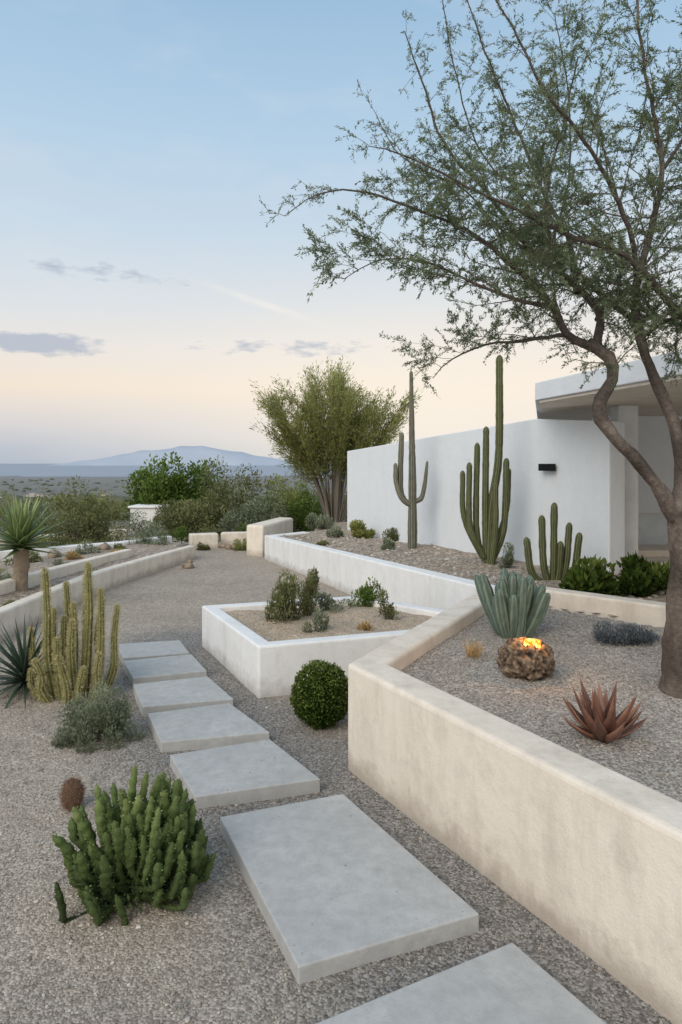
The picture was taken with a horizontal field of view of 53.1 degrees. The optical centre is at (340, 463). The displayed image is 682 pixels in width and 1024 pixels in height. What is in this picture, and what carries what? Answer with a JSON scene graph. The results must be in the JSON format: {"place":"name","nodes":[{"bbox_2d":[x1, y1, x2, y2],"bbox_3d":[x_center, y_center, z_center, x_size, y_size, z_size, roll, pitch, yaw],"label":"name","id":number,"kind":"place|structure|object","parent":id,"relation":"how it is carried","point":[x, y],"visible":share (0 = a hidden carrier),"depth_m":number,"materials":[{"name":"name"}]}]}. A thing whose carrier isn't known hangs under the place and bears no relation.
{"place":"outdoors","nodes":[
{"label":"outdoors","id":0,"kind":"place"},
{"bbox_2d":[46,446,299,465],"bbox_3d":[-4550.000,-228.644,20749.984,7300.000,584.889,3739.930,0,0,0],"label":"mountain","id":1,"kind":"structure","parent":0,"point":[188,454],"depth_m":19570.66,"materials":[{"name":"blue stone"}]},
{"bbox_2d":[0,464,346,476],"bbox_3d":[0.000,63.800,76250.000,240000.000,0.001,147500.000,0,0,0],"label":"sea","id":2,"kind":"structure","parent":0,"point":[31,470],"depth_m":6077.73,"materials":[{"name":"liquid"}]},
{"bbox_2d":[189,532,217,548],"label":"gate pier","id":3,"kind":"structure","parent":0,"point":[210,540],"depth_m":14.42,"materials":[{"name":"beige paint"}]},
{"bbox_2d":[247,517,292,556],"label":"wall","id":4,"kind":"structure","parent":0,"point":[257,532],"depth_m":13.32,"materials":[{"name":"beige paint"}]},
{"bbox_2d":[0,475,671,1023],"bbox_3d":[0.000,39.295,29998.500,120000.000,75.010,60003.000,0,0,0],"label":"ground","id":5,"kind":"structure","parent":0,"point":[166,603],"depth_m":2.84,"materials":[{"name":"grey gravel"}]},
{"bbox_2d":[0,491,56,530],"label":"olive tree","id":6,"kind":"object","parent":5,"relation":"on","point":[1,517],"visible":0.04,"depth_m":20.01,"materials":[{"name":"green plant"}]},
{"bbox_2d":[26,493,39,496],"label":"distant house","id":7,"kind":"structure","parent":5,"relation":"on","point":[32,494],"depth_m":1183.94,"materials":[{"name":"white"}]},
{"bbox_2d":[0,614,78,709],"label":"agave plant","id":8,"kind":"object","parent":5,"relation":"on","point":[20,663],"visible":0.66,"depth_m":5.31,"materials":[{"name":"green plant"}]},
{"bbox_2d":[1,493,78,515],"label":"scrub tree","id":9,"kind":"object","parent":5,"relation":"on","point":[39,499],"visible":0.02,"depth_m":45.37,"materials":[{"name":"green plant"}]},
{"bbox_2d":[30,535,49,545],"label":"shrub","id":10,"kind":"object","parent":5,"relation":"on","point":[43,540],"visible":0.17,"depth_m":13.23,"materials":[{"name":"green plant"}]},
{"bbox_2d":[1,493,84,533],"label":"olive tree","id":11,"kind":"object","parent":5,"relation":"on","point":[41,510],"visible":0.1,"depth_m":16.36,"materials":[{"name":"green plant"}]},
{"bbox_2d":[0,529,126,547],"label":"terrace curb","id":12,"kind":"structure","parent":5,"relation":"on","point":[125,530],"depth_m":16.30,"materials":[{"name":"beige paint"}]},
{"bbox_2d":[0,549,131,594],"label":"curb wall","id":13,"kind":"structure","parent":5,"relation":"on","point":[34,579],"depth_m":9.77,"materials":[{"name":"beige paint"}]},
{"bbox_2d":[28,494,111,515],"bbox_3d":[-13.566,2.362,34.153,4.541,1.731,4.447,0,0,-20],"label":"scrub tree","id":14,"kind":"object","parent":5,"relation":"on","point":[53,499],"visible":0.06,"depth_m":33.53,"materials":[{"name":"green plant"}]},
{"bbox_2d":[59,776,85,810],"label":"barrel cactus","id":15,"kind":"object","parent":5,"relation":"on","point":[72,790],"visible":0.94,"depth_m":3.53,"materials":[{"name":"brown plant"}]},
{"bbox_2d":[26,561,120,703],"bbox_3d":[-2.085,1.311,5.274,0.741,1.110,0.495,0,0,0],"label":"columnar cactus","id":16,"kind":"object","parent":5,"relation":"on","point":[69,679],"visible":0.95,"depth_m":5.26,"materials":[{"name":"green plant"}]},
{"bbox_2d":[62,492,101,497],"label":"scrub tree","id":17,"kind":"object","parent":5,"relation":"on","point":[76,496],"visible":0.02,"depth_m":65.87,"materials":[{"name":"green plant"}]},
{"bbox_2d":[38,475,128,545],"bbox_3d":[-5.327,1.132,14.298,2.040,1.830,1.846,0,0,0],"label":"shrub","id":18,"kind":"object","parent":5,"relation":"on","point":[91,529],"visible":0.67,"depth_m":14.09,"materials":[{"name":"green plant"}]},
{"bbox_2d":[0,536,171,560],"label":"terrace curb","id":19,"kind":"structure","parent":5,"relation":"on","point":[3,554],"depth_m":12.46,"materials":[{"name":"white paint"}]},
{"bbox_2d":[0,542,179,606],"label":"side bed","id":20,"kind":"object","parent":5,"relation":"on","point":[139,550],"visible":0.42,"depth_m":10.96,"materials":[{"name":"beige gravel"}]},
{"bbox_2d":[0,571,11,580],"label":"shrub","id":21,"kind":"object","parent":20,"relation":"on","point":[6,576],"visible":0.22,"depth_m":9.36,"materials":[{"name":"green plant"}]},
{"bbox_2d":[0,599,14,606],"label":"shrub","id":22,"kind":"object","parent":20,"relation":"on","point":[8,602],"visible":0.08,"depth_m":7.64,"materials":[{"name":"green plant"}]},
{"bbox_2d":[4,548,43,565],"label":"shrub","id":23,"kind":"object","parent":20,"relation":"on","point":[34,557],"visible":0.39,"depth_m":11.03,"materials":[{"name":"green plant"}]},
{"bbox_2d":[0,492,70,590],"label":"tree aloe","id":24,"kind":"object","parent":20,"relation":"on","point":[22,533],"visible":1,"depth_m":8.52,"materials":[{"name":"leaf"},{"name":"bark"}]},
{"bbox_2d":[47,549,61,558],"bbox_3d":[-5.002,1.601,11.897,0.231,0.211,0.221,0,0,0],"label":"rock","id":25,"kind":"object","parent":20,"relation":"on","point":[50,555],"visible":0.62,"depth_m":11.84,"materials":[{"name":"beige stone"}]},
{"bbox_2d":[52,558,69,564],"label":"shrub","id":26,"kind":"object","parent":20,"relation":"on","point":[58,562],"visible":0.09,"depth_m":10.59,"materials":[{"name":"green plant"}]},
{"bbox_2d":[64,550,83,559],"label":"shrub","id":27,"kind":"object","parent":20,"relation":"on","point":[74,555],"visible":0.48,"depth_m":11.46,"materials":[{"name":"orange plant"}]},
{"bbox_2d":[65,538,93,544],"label":"shrub","id":28,"kind":"object","parent":20,"relation":"on","point":[85,540],"visible":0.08,"depth_m":13.05,"materials":[{"name":"green plant"}]},
{"bbox_2d":[73,541,100,554],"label":"shrub","id":29,"kind":"object","parent":20,"relation":"on","point":[78,550],"visible":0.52,"depth_m":12.18,"materials":[{"name":"green plant"}]},
{"bbox_2d":[98,542,111,549],"bbox_3d":[-4.403,1.591,12.693,0.261,0.239,0.261,0,0,0],"label":"rock","id":30,"kind":"object","parent":20,"relation":"on","point":[104,546],"visible":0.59,"depth_m":12.62,"materials":[{"name":"beige stone"}]},
{"bbox_2d":[110,543,126,550],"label":"shrub","id":31,"kind":"object","parent":20,"relation":"on","point":[118,546],"visible":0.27,"depth_m":12.51,"materials":[{"name":"green plant"}]},
{"bbox_2d":[126,518,169,544],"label":"silver shrub","id":32,"kind":"object","parent":20,"relation":"on","point":[161,538],"visible":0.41,"depth_m":13.58,"materials":[{"name":"green plant"}]},
{"bbox_2d":[56,493,129,520],"bbox_3d":[-9.921,1.990,28.264,4.144,1.602,3.501,0,0,-35],"label":"scrub tree","id":33,"kind":"object","parent":5,"relation":"on","point":[117,511],"visible":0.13,"depth_m":27.74,"materials":[{"name":"green plant"}]},
{"bbox_2d":[0,545,194,641],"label":"curb wall","id":34,"kind":"structure","parent":5,"relation":"on","point":[106,578],"depth_m":9.28,"materials":[{"name":"beige paint"}]},
{"bbox_2d":[50,679,145,754],"bbox_3d":[-1.585,1.643,4.442,0.517,0.429,0.479,0,0,32],"label":"wormwood shrub","id":35,"kind":"object","parent":5,"relation":"on","point":[111,719],"visible":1,"depth_m":4.40,"materials":[{"name":"green plant"}]},
{"bbox_2d":[52,765,215,926],"bbox_3d":[-0.860,1.545,2.872,0.661,0.588,0.574,0,0,0],"label":"finger cactus bush","id":36,"kind":"object","parent":5,"relation":"on","point":[143,852],"visible":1,"depth_m":2.75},
{"bbox_2d":[121,453,168,517],"bbox_3d":[-5.762,1.011,21.533,2.038,2.698,2.222,0,0,0],"label":"evergreen tree","id":37,"kind":"object","parent":5,"relation":"on","point":[135,479],"visible":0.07,"depth_m":21.22,"materials":[{"name":"green plant"}]},
{"bbox_2d":[119,509,171,538],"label":"silver shrub","id":38,"kind":"object","parent":5,"relation":"on","point":[138,527],"visible":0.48,"depth_m":16.78,"materials":[{"name":"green plant"}]},
{"bbox_2d":[128,504,168,529],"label":"white outbuilding","id":39,"kind":"structure","parent":5,"relation":"on","point":[149,510],"depth_m":18.60,"materials":[{"name":"paint"}]},
{"bbox_2d":[117,640,189,664],"bbox_3d":[-1.767,1.770,6.387,0.644,0.080,0.512,0,0,-17],"label":"stepping stone","id":40,"kind":"object","parent":5,"relation":"on","point":[135,651],"visible":0.56,"depth_m":6.31,"materials":[{"name":"concrete"}]},
{"bbox_2d":[123,654,206,685],"bbox_3d":[-1.514,1.770,5.841,0.640,0.080,0.549,0,0,-21],"label":"stepping stone","id":41,"kind":"object","parent":5,"relation":"on","point":[147,670],"visible":0.81,"depth_m":5.76,"materials":[{"name":"concrete"}]},
{"bbox_2d":[0,478,346,514],"bbox_3d":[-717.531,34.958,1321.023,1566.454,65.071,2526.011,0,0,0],"label":"trees","id":42,"kind":"object","parent":5,"relation":"on","point":[79,495],"depth_m":76.13,"materials":[{"name":"green plant"}]},
{"bbox_2d":[171,525,188,543],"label":"shrub","id":43,"kind":"object","parent":5,"relation":"on","point":[180,533],"visible":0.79,"depth_m":14.87,"materials":[{"name":"green plant"}]},
{"bbox_2d":[133,676,232,716],"bbox_3d":[-1.210,1.770,5.185,0.674,0.080,0.604,0,0,-20],"label":"stepping stone","id":44,"kind":"object","parent":5,"relation":"on","point":[163,696],"visible":0.88,"depth_m":5.10,"materials":[{"name":"concrete"}]},
{"bbox_2d":[137,451,228,527],"bbox_3d":[-4.729,0.943,20.062,2.908,2.615,2.351,0,0,0],"label":"evergreen tree","id":45,"kind":"object","parent":5,"relation":"on","point":[176,486],"visible":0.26,"depth_m":19.46,"materials":[{"name":"green plant"}]},
{"bbox_2d":[182,562,193,568],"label":"rock","id":46,"kind":"object","parent":5,"relation":"on","point":[187,565],"visible":0.85,"depth_m":11.66,"materials":[{"name":"beige stone"}]},
{"bbox_2d":[151,491,235,536],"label":"mesquite shrub","id":47,"kind":"object","parent":5,"relation":"on","point":[190,517],"visible":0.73,"depth_m":16.88,"materials":[{"name":"green plant"}]},
{"bbox_2d":[196,542,210,550],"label":"shrub","id":48,"kind":"object","parent":5,"relation":"on","point":[204,547],"visible":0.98,"depth_m":14.12,"materials":[{"name":"green plant"}]},
{"bbox_2d":[189,521,220,541],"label":"shrub","id":49,"kind":"object","parent":5,"relation":"on","point":[206,531],"visible":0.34,"depth_m":15.65,"materials":[{"name":"green plant"}]},
{"bbox_2d":[148,703,268,752],"bbox_3d":[-0.899,1.770,4.560,0.696,0.080,0.627,0,0,-22],"label":"stepping stone","id":50,"kind":"object","parent":5,"relation":"on","point":[170,733],"visible":0.89,"depth_m":4.45,"materials":[{"name":"concrete"}]},
{"bbox_2d":[225,544,231,549],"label":"rock","id":51,"kind":"object","parent":5,"relation":"on","point":[228,546],"visible":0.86,"depth_m":14.24,"materials":[{"name":"beige stone"}]},
{"bbox_2d":[195,455,272,530],"bbox_3d":[-3.038,0.947,18.988,2.509,2.430,1.821,0,0,0],"label":"mesquite shrub","id":52,"kind":"object","parent":5,"relation":"on","point":[247,483],"visible":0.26,"depth_m":18.89,"materials":[{"name":"green plant"}]},
{"bbox_2d":[221,531,246,544],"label":"wall","id":53,"kind":"structure","parent":5,"relation":"on","point":[228,538],"depth_m":14.79,"materials":[{"name":"beige paint"}]},
{"bbox_2d":[232,538,246,550],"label":"shrub","id":54,"kind":"object","parent":5,"relation":"on","point":[243,547],"visible":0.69,"depth_m":14.11,"materials":[{"name":"green plant"}]},
{"bbox_2d":[236,523,247,531],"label":"shrub","id":55,"kind":"object","parent":5,"relation":"on","point":[242,528],"visible":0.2,"depth_m":15.57,"materials":[{"name":"green plant"}]},
{"bbox_2d":[170,739,319,808],"bbox_3d":[-0.565,1.770,3.900,0.716,0.080,0.630,0,0,-22],"label":"stepping stone","id":56,"kind":"object","parent":5,"relation":"on","point":[217,771],"visible":0.89,"depth_m":3.79,"materials":[{"name":"concrete"}]},
{"bbox_2d":[211,486,294,534],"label":"mesquite shrub","id":57,"kind":"object","parent":5,"relation":"on","point":[242,517],"visible":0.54,"depth_m":16.90,"materials":[{"name":"green plant"}]},
{"bbox_2d":[248,473,321,528],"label":"mesquite shrub","id":58,"kind":"object","parent":5,"relation":"on","point":[279,490],"visible":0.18,"depth_m":19.23,"materials":[{"name":"green plant"}]},
{"bbox_2d":[268,477,330,531],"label":"mesquite shrub","id":59,"kind":"object","parent":5,"relation":"on","point":[298,523],"visible":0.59,"depth_m":17.53,"materials":[{"name":"green plant"}]},
{"bbox_2d":[289,659,347,730],"bbox_3d":[-0.134,1.577,4.681,0.451,0.472,0.444,0,0,0],"label":"boxwood ball","id":60,"kind":"object","parent":5,"relation":"on","point":[319,693],"visible":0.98,"depth_m":4.57,"materials":[{"name":"green plant"}]},
{"bbox_2d":[202,596,444,697],"bbox_3d":[0.009,1.625,6.318,2.350,0.450,1.668,0,0,-19],"label":"planter box","id":61,"kind":"object","parent":5,"relation":"on","point":[256,665],"visible":0.45,"depth_m":5.47,"materials":[{"name":"white paint"}]},
{"bbox_2d":[225,605,431,641],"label":"planter soil","id":62,"kind":"structure","parent":61,"relation":"in","point":[271,630],"depth_m":6.21,"materials":[{"name":"beige gravel"}]},
{"bbox_2d":[264,569,311,623],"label":"rosemary shrub","id":63,"kind":"object","parent":62,"relation":"on","point":[284,608],"visible":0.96,"depth_m":6.26,"materials":[{"name":"green plant"}]},
{"bbox_2d":[297,566,320,616],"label":"rosemary shrub","id":64,"kind":"object","parent":62,"relation":"on","point":[310,587],"visible":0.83,"depth_m":6.52,"materials":[{"name":"green plant"}]},
{"bbox_2d":[301,606,329,632],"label":"rosemary shrub","id":65,"kind":"object","parent":62,"relation":"on","point":[319,621],"visible":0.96,"depth_m":5.94,"materials":[{"name":"green plant"}]},
{"bbox_2d":[311,591,354,612],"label":"silver shrub","id":66,"kind":"object","parent":62,"relation":"on","point":[327,603],"visible":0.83,"depth_m":6.74,"materials":[{"name":"green plant"}]},
{"bbox_2d":[347,576,382,606],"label":"rosemary shrub","id":67,"kind":"object","parent":62,"relation":"on","point":[365,593],"visible":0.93,"depth_m":6.98,"materials":[{"name":"green plant"}]},
{"bbox_2d":[357,620,372,630],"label":"dry tuft","id":68,"kind":"object","parent":62,"relation":"on","point":[364,625],"visible":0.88,"depth_m":5.95,"materials":[{"name":"beige plant"}]},
{"bbox_2d":[376,587,400,619],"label":"rosemary shrub","id":69,"kind":"object","parent":62,"relation":"on","point":[388,611],"visible":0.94,"depth_m":6.33,"materials":[{"name":"green plant"}]},
{"bbox_2d":[249,356,421,524],"bbox_3d":[-0.122,-0.493,16.326,4.073,4.223,3.547,0,0,0],"label":"palo verde tree","id":70,"kind":"object","parent":5,"relation":"on","point":[346,421],"visible":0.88,"depth_m":15.91,"materials":[{"name":"green plant"}]},
{"bbox_2d":[342,491,346,521],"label":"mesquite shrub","id":71,"kind":"object","parent":5,"relation":"on","point":[345,507],"visible":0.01,"depth_m":17.91,"materials":[{"name":"green plant"}]},
{"bbox_2d":[220,794,478,984],"bbox_3d":[-0.031,1.770,2.983,0.734,0.080,1.116,0,0,-24],"label":"stepping stone","id":72,"kind":"object","parent":5,"relation":"on","point":[294,859],"visible":1,"depth_m":2.78,"materials":[{"name":"concrete"}]},
{"bbox_2d":[265,532,494,609],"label":"terrace wall","id":73,"kind":"structure","parent":5,"relation":"on","point":[346,572],"depth_m":8.87,"materials":[{"name":"white paint"}]},
{"bbox_2d":[316,943,605,1023],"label":"stepping stone","id":74,"kind":"object","parent":5,"relation":"on","point":[511,983],"visible":1,"depth_m":2.20,"materials":[{"name":"concrete"}]},
{"bbox_2d":[348,589,681,1023],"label":"retaining wall","id":75,"kind":"structure","parent":5,"relation":"on","point":[582,854],"depth_m":2.75,"materials":[{"name":"beige paint"}]},
{"bbox_2d":[0,0,681,463],"label":"sky","id":76,"kind":"structure","parent":0,"point":[145,287],"materials":[{"name":"blue"}]},
{"bbox_2d":[280,522,666,615],"bbox_3d":[3.850,1.325,9.350,10.400,0.188,12.500,0,0,0],"label":"terrace bed","id":77,"kind":"object","parent":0,"point":[458,569],"visible":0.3,"depth_m":9.49,"materials":[{"name":"grey gravel"}]},
{"bbox_2d":[305,512,334,530],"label":"silver shrub","id":78,"kind":"object","parent":77,"relation":"on","point":[313,521],"visible":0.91,"depth_m":14.35,"materials":[{"name":"green plant"}]},
{"bbox_2d":[315,539,329,545],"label":"shrub","id":79,"kind":"object","parent":77,"relation":"on","point":[322,542],"visible":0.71,"depth_m":11.28,"materials":[{"name":"green plant"}]},
{"bbox_2d":[325,526,345,537],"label":"shrub","id":80,"kind":"object","parent":77,"relation":"on","point":[332,532],"visible":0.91,"depth_m":12.76,"materials":[{"name":"green plant"}]},
{"bbox_2d":[348,519,375,538],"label":"shrub","id":81,"kind":"object","parent":77,"relation":"on","point":[359,529],"visible":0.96,"depth_m":12.58,"materials":[{"name":"green plant"}]},
{"bbox_2d":[380,537,395,549],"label":"silver shrub","id":82,"kind":"object","parent":77,"relation":"on","point":[389,543],"visible":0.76,"depth_m":10.53,"materials":[{"name":"green plant"}]},
{"bbox_2d":[382,527,399,540],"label":"shrub","id":83,"kind":"object","parent":77,"relation":"on","point":[390,533],"visible":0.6,"depth_m":12.15,"materials":[{"name":"green plant"}]},
{"bbox_2d":[393,371,427,548],"bbox_3d":[1.092,-0.031,10.695,0.559,2.914,0.175,0,0,0],"label":"saguaro cactus","id":84,"kind":"object","parent":77,"relation":"on","point":[411,501],"visible":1,"depth_m":10.66,"materials":[{"name":"green plant"}]},
{"bbox_2d":[459,355,511,564],"bbox_3d":[1.846,-0.012,8.683,0.695,2.797,0.237,0,0,0],"label":"organ pipe cactus","id":85,"kind":"object","parent":77,"relation":"on","point":[488,548],"visible":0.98,"depth_m":8.67,"materials":[{"name":"green plant"}]},
{"bbox_2d":[347,419,624,573],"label":"garden wall","id":86,"kind":"structure","parent":77,"relation":"on","point":[582,486],"depth_m":9.16,"materials":[{"name":"white paint"}]},
{"bbox_2d":[538,464,555,470],"bbox_3d":[2.602,0.050,8.591,0.102,0.090,0.240,0,0,-25],"label":"wall lamp","id":87,"kind":"object","parent":86,"relation":"attached to","point":[546,467],"visible":1,"depth_m":8.53,"materials":[{"name":"black metal"}]},
{"bbox_2d":[498,542,514,568],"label":"silver shrub","id":88,"kind":"object","parent":77,"relation":"on","point":[507,559],"visible":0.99,"depth_m":8.34,"materials":[{"name":"green plant"}]},
{"bbox_2d":[523,502,582,580],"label":"columnar cactus","id":89,"kind":"object","parent":77,"relation":"on","point":[560,554],"visible":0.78,"depth_m":7.45,"materials":[{"name":"green plant"}]},
{"bbox_2d":[558,554,620,595],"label":"leafy shrub","id":90,"kind":"object","parent":77,"relation":"on","point":[594,576],"visible":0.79,"depth_m":6.42,"materials":[{"name":"green plant"}]},
{"bbox_2d":[535,351,681,556],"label":"modern house","id":91,"kind":"structure","parent":77,"relation":"on","point":[633,404],"depth_m":8.10,"materials":[{"name":"paint"}]},
{"bbox_2d":[638,514,667,544],"bbox_3d":[5.360,0.380,9.850,2.420,2.120,0.060,0,0,0],"label":"window","id":92,"kind":"structure","parent":91,"relation":"in","point":[652,528],"depth_m":9.84,"materials":[{"name":"grey glass"}]},
{"bbox_2d":[614,550,669,596],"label":"leafy shrub","id":93,"kind":"object","parent":77,"relation":"on","point":[636,578],"visible":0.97,"depth_m":6.56,"materials":[{"name":"green plant"}]},
{"bbox_2d":[638,545,669,564],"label":"garden steps","id":94,"kind":"structure","parent":77,"relation":"on","point":[656,553],"depth_m":9.10,"materials":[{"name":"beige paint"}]},
{"bbox_2d":[401,608,681,802],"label":"bed gravel","id":95,"kind":"structure","parent":0,"point":[656,762],"depth_m":3.87,"materials":[{"name":"grey gravel"}]},
{"bbox_2d":[259,0,681,698],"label":"mesquite tree","id":96,"kind":"object","parent":95,"relation":"on","point":[541,244],"visible":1,"depth_m":3.67,"materials":[{"name":"green plant"}]},
{"bbox_2d":[458,637,483,658],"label":"grass tuft","id":97,"kind":"object","parent":95,"relation":"on","point":[474,651],"visible":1,"depth_m":4.48,"materials":[{"name":"plant"}]},
{"bbox_2d":[474,568,550,638],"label":"blue cactus clump","id":98,"kind":"object","parent":95,"relation":"on","point":[516,606],"visible":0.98,"depth_m":4.97,"materials":[{"name":"plant"}]},
{"bbox_2d":[496,637,555,681],"bbox_3d":[1.112,1.184,4.115,0.336,0.276,0.318,0,0,30],"label":"rock fire bowl","id":99,"kind":"object","parent":95,"relation":"on","point":[530,659],"visible":0.88,"depth_m":4.02,"materials":[{"name":"brown stone"}]},
{"bbox_2d":[538,586,665,626],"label":"bed edging wall","id":100,"kind":"structure","parent":95,"relation":"on","point":[639,611],"depth_m":5.76,"materials":[{"name":"beige paint"}]},
{"bbox_2d":[561,679,648,743],"bbox_3d":[1.202,1.154,3.168,0.380,0.277,0.376,0,0,-40],"label":"agave plant","id":101,"kind":"object","parent":95,"relation":"on","point":[600,721],"visible":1,"depth_m":3.12,"materials":[{"name":"brown plant"}]},
{"bbox_2d":[590,620,661,646],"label":"lavender shrub","id":102,"kind":"object","parent":95,"relation":"on","point":[629,634],"visible":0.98,"depth_m":4.82,"materials":[{"name":"grey plant"}]}
]}

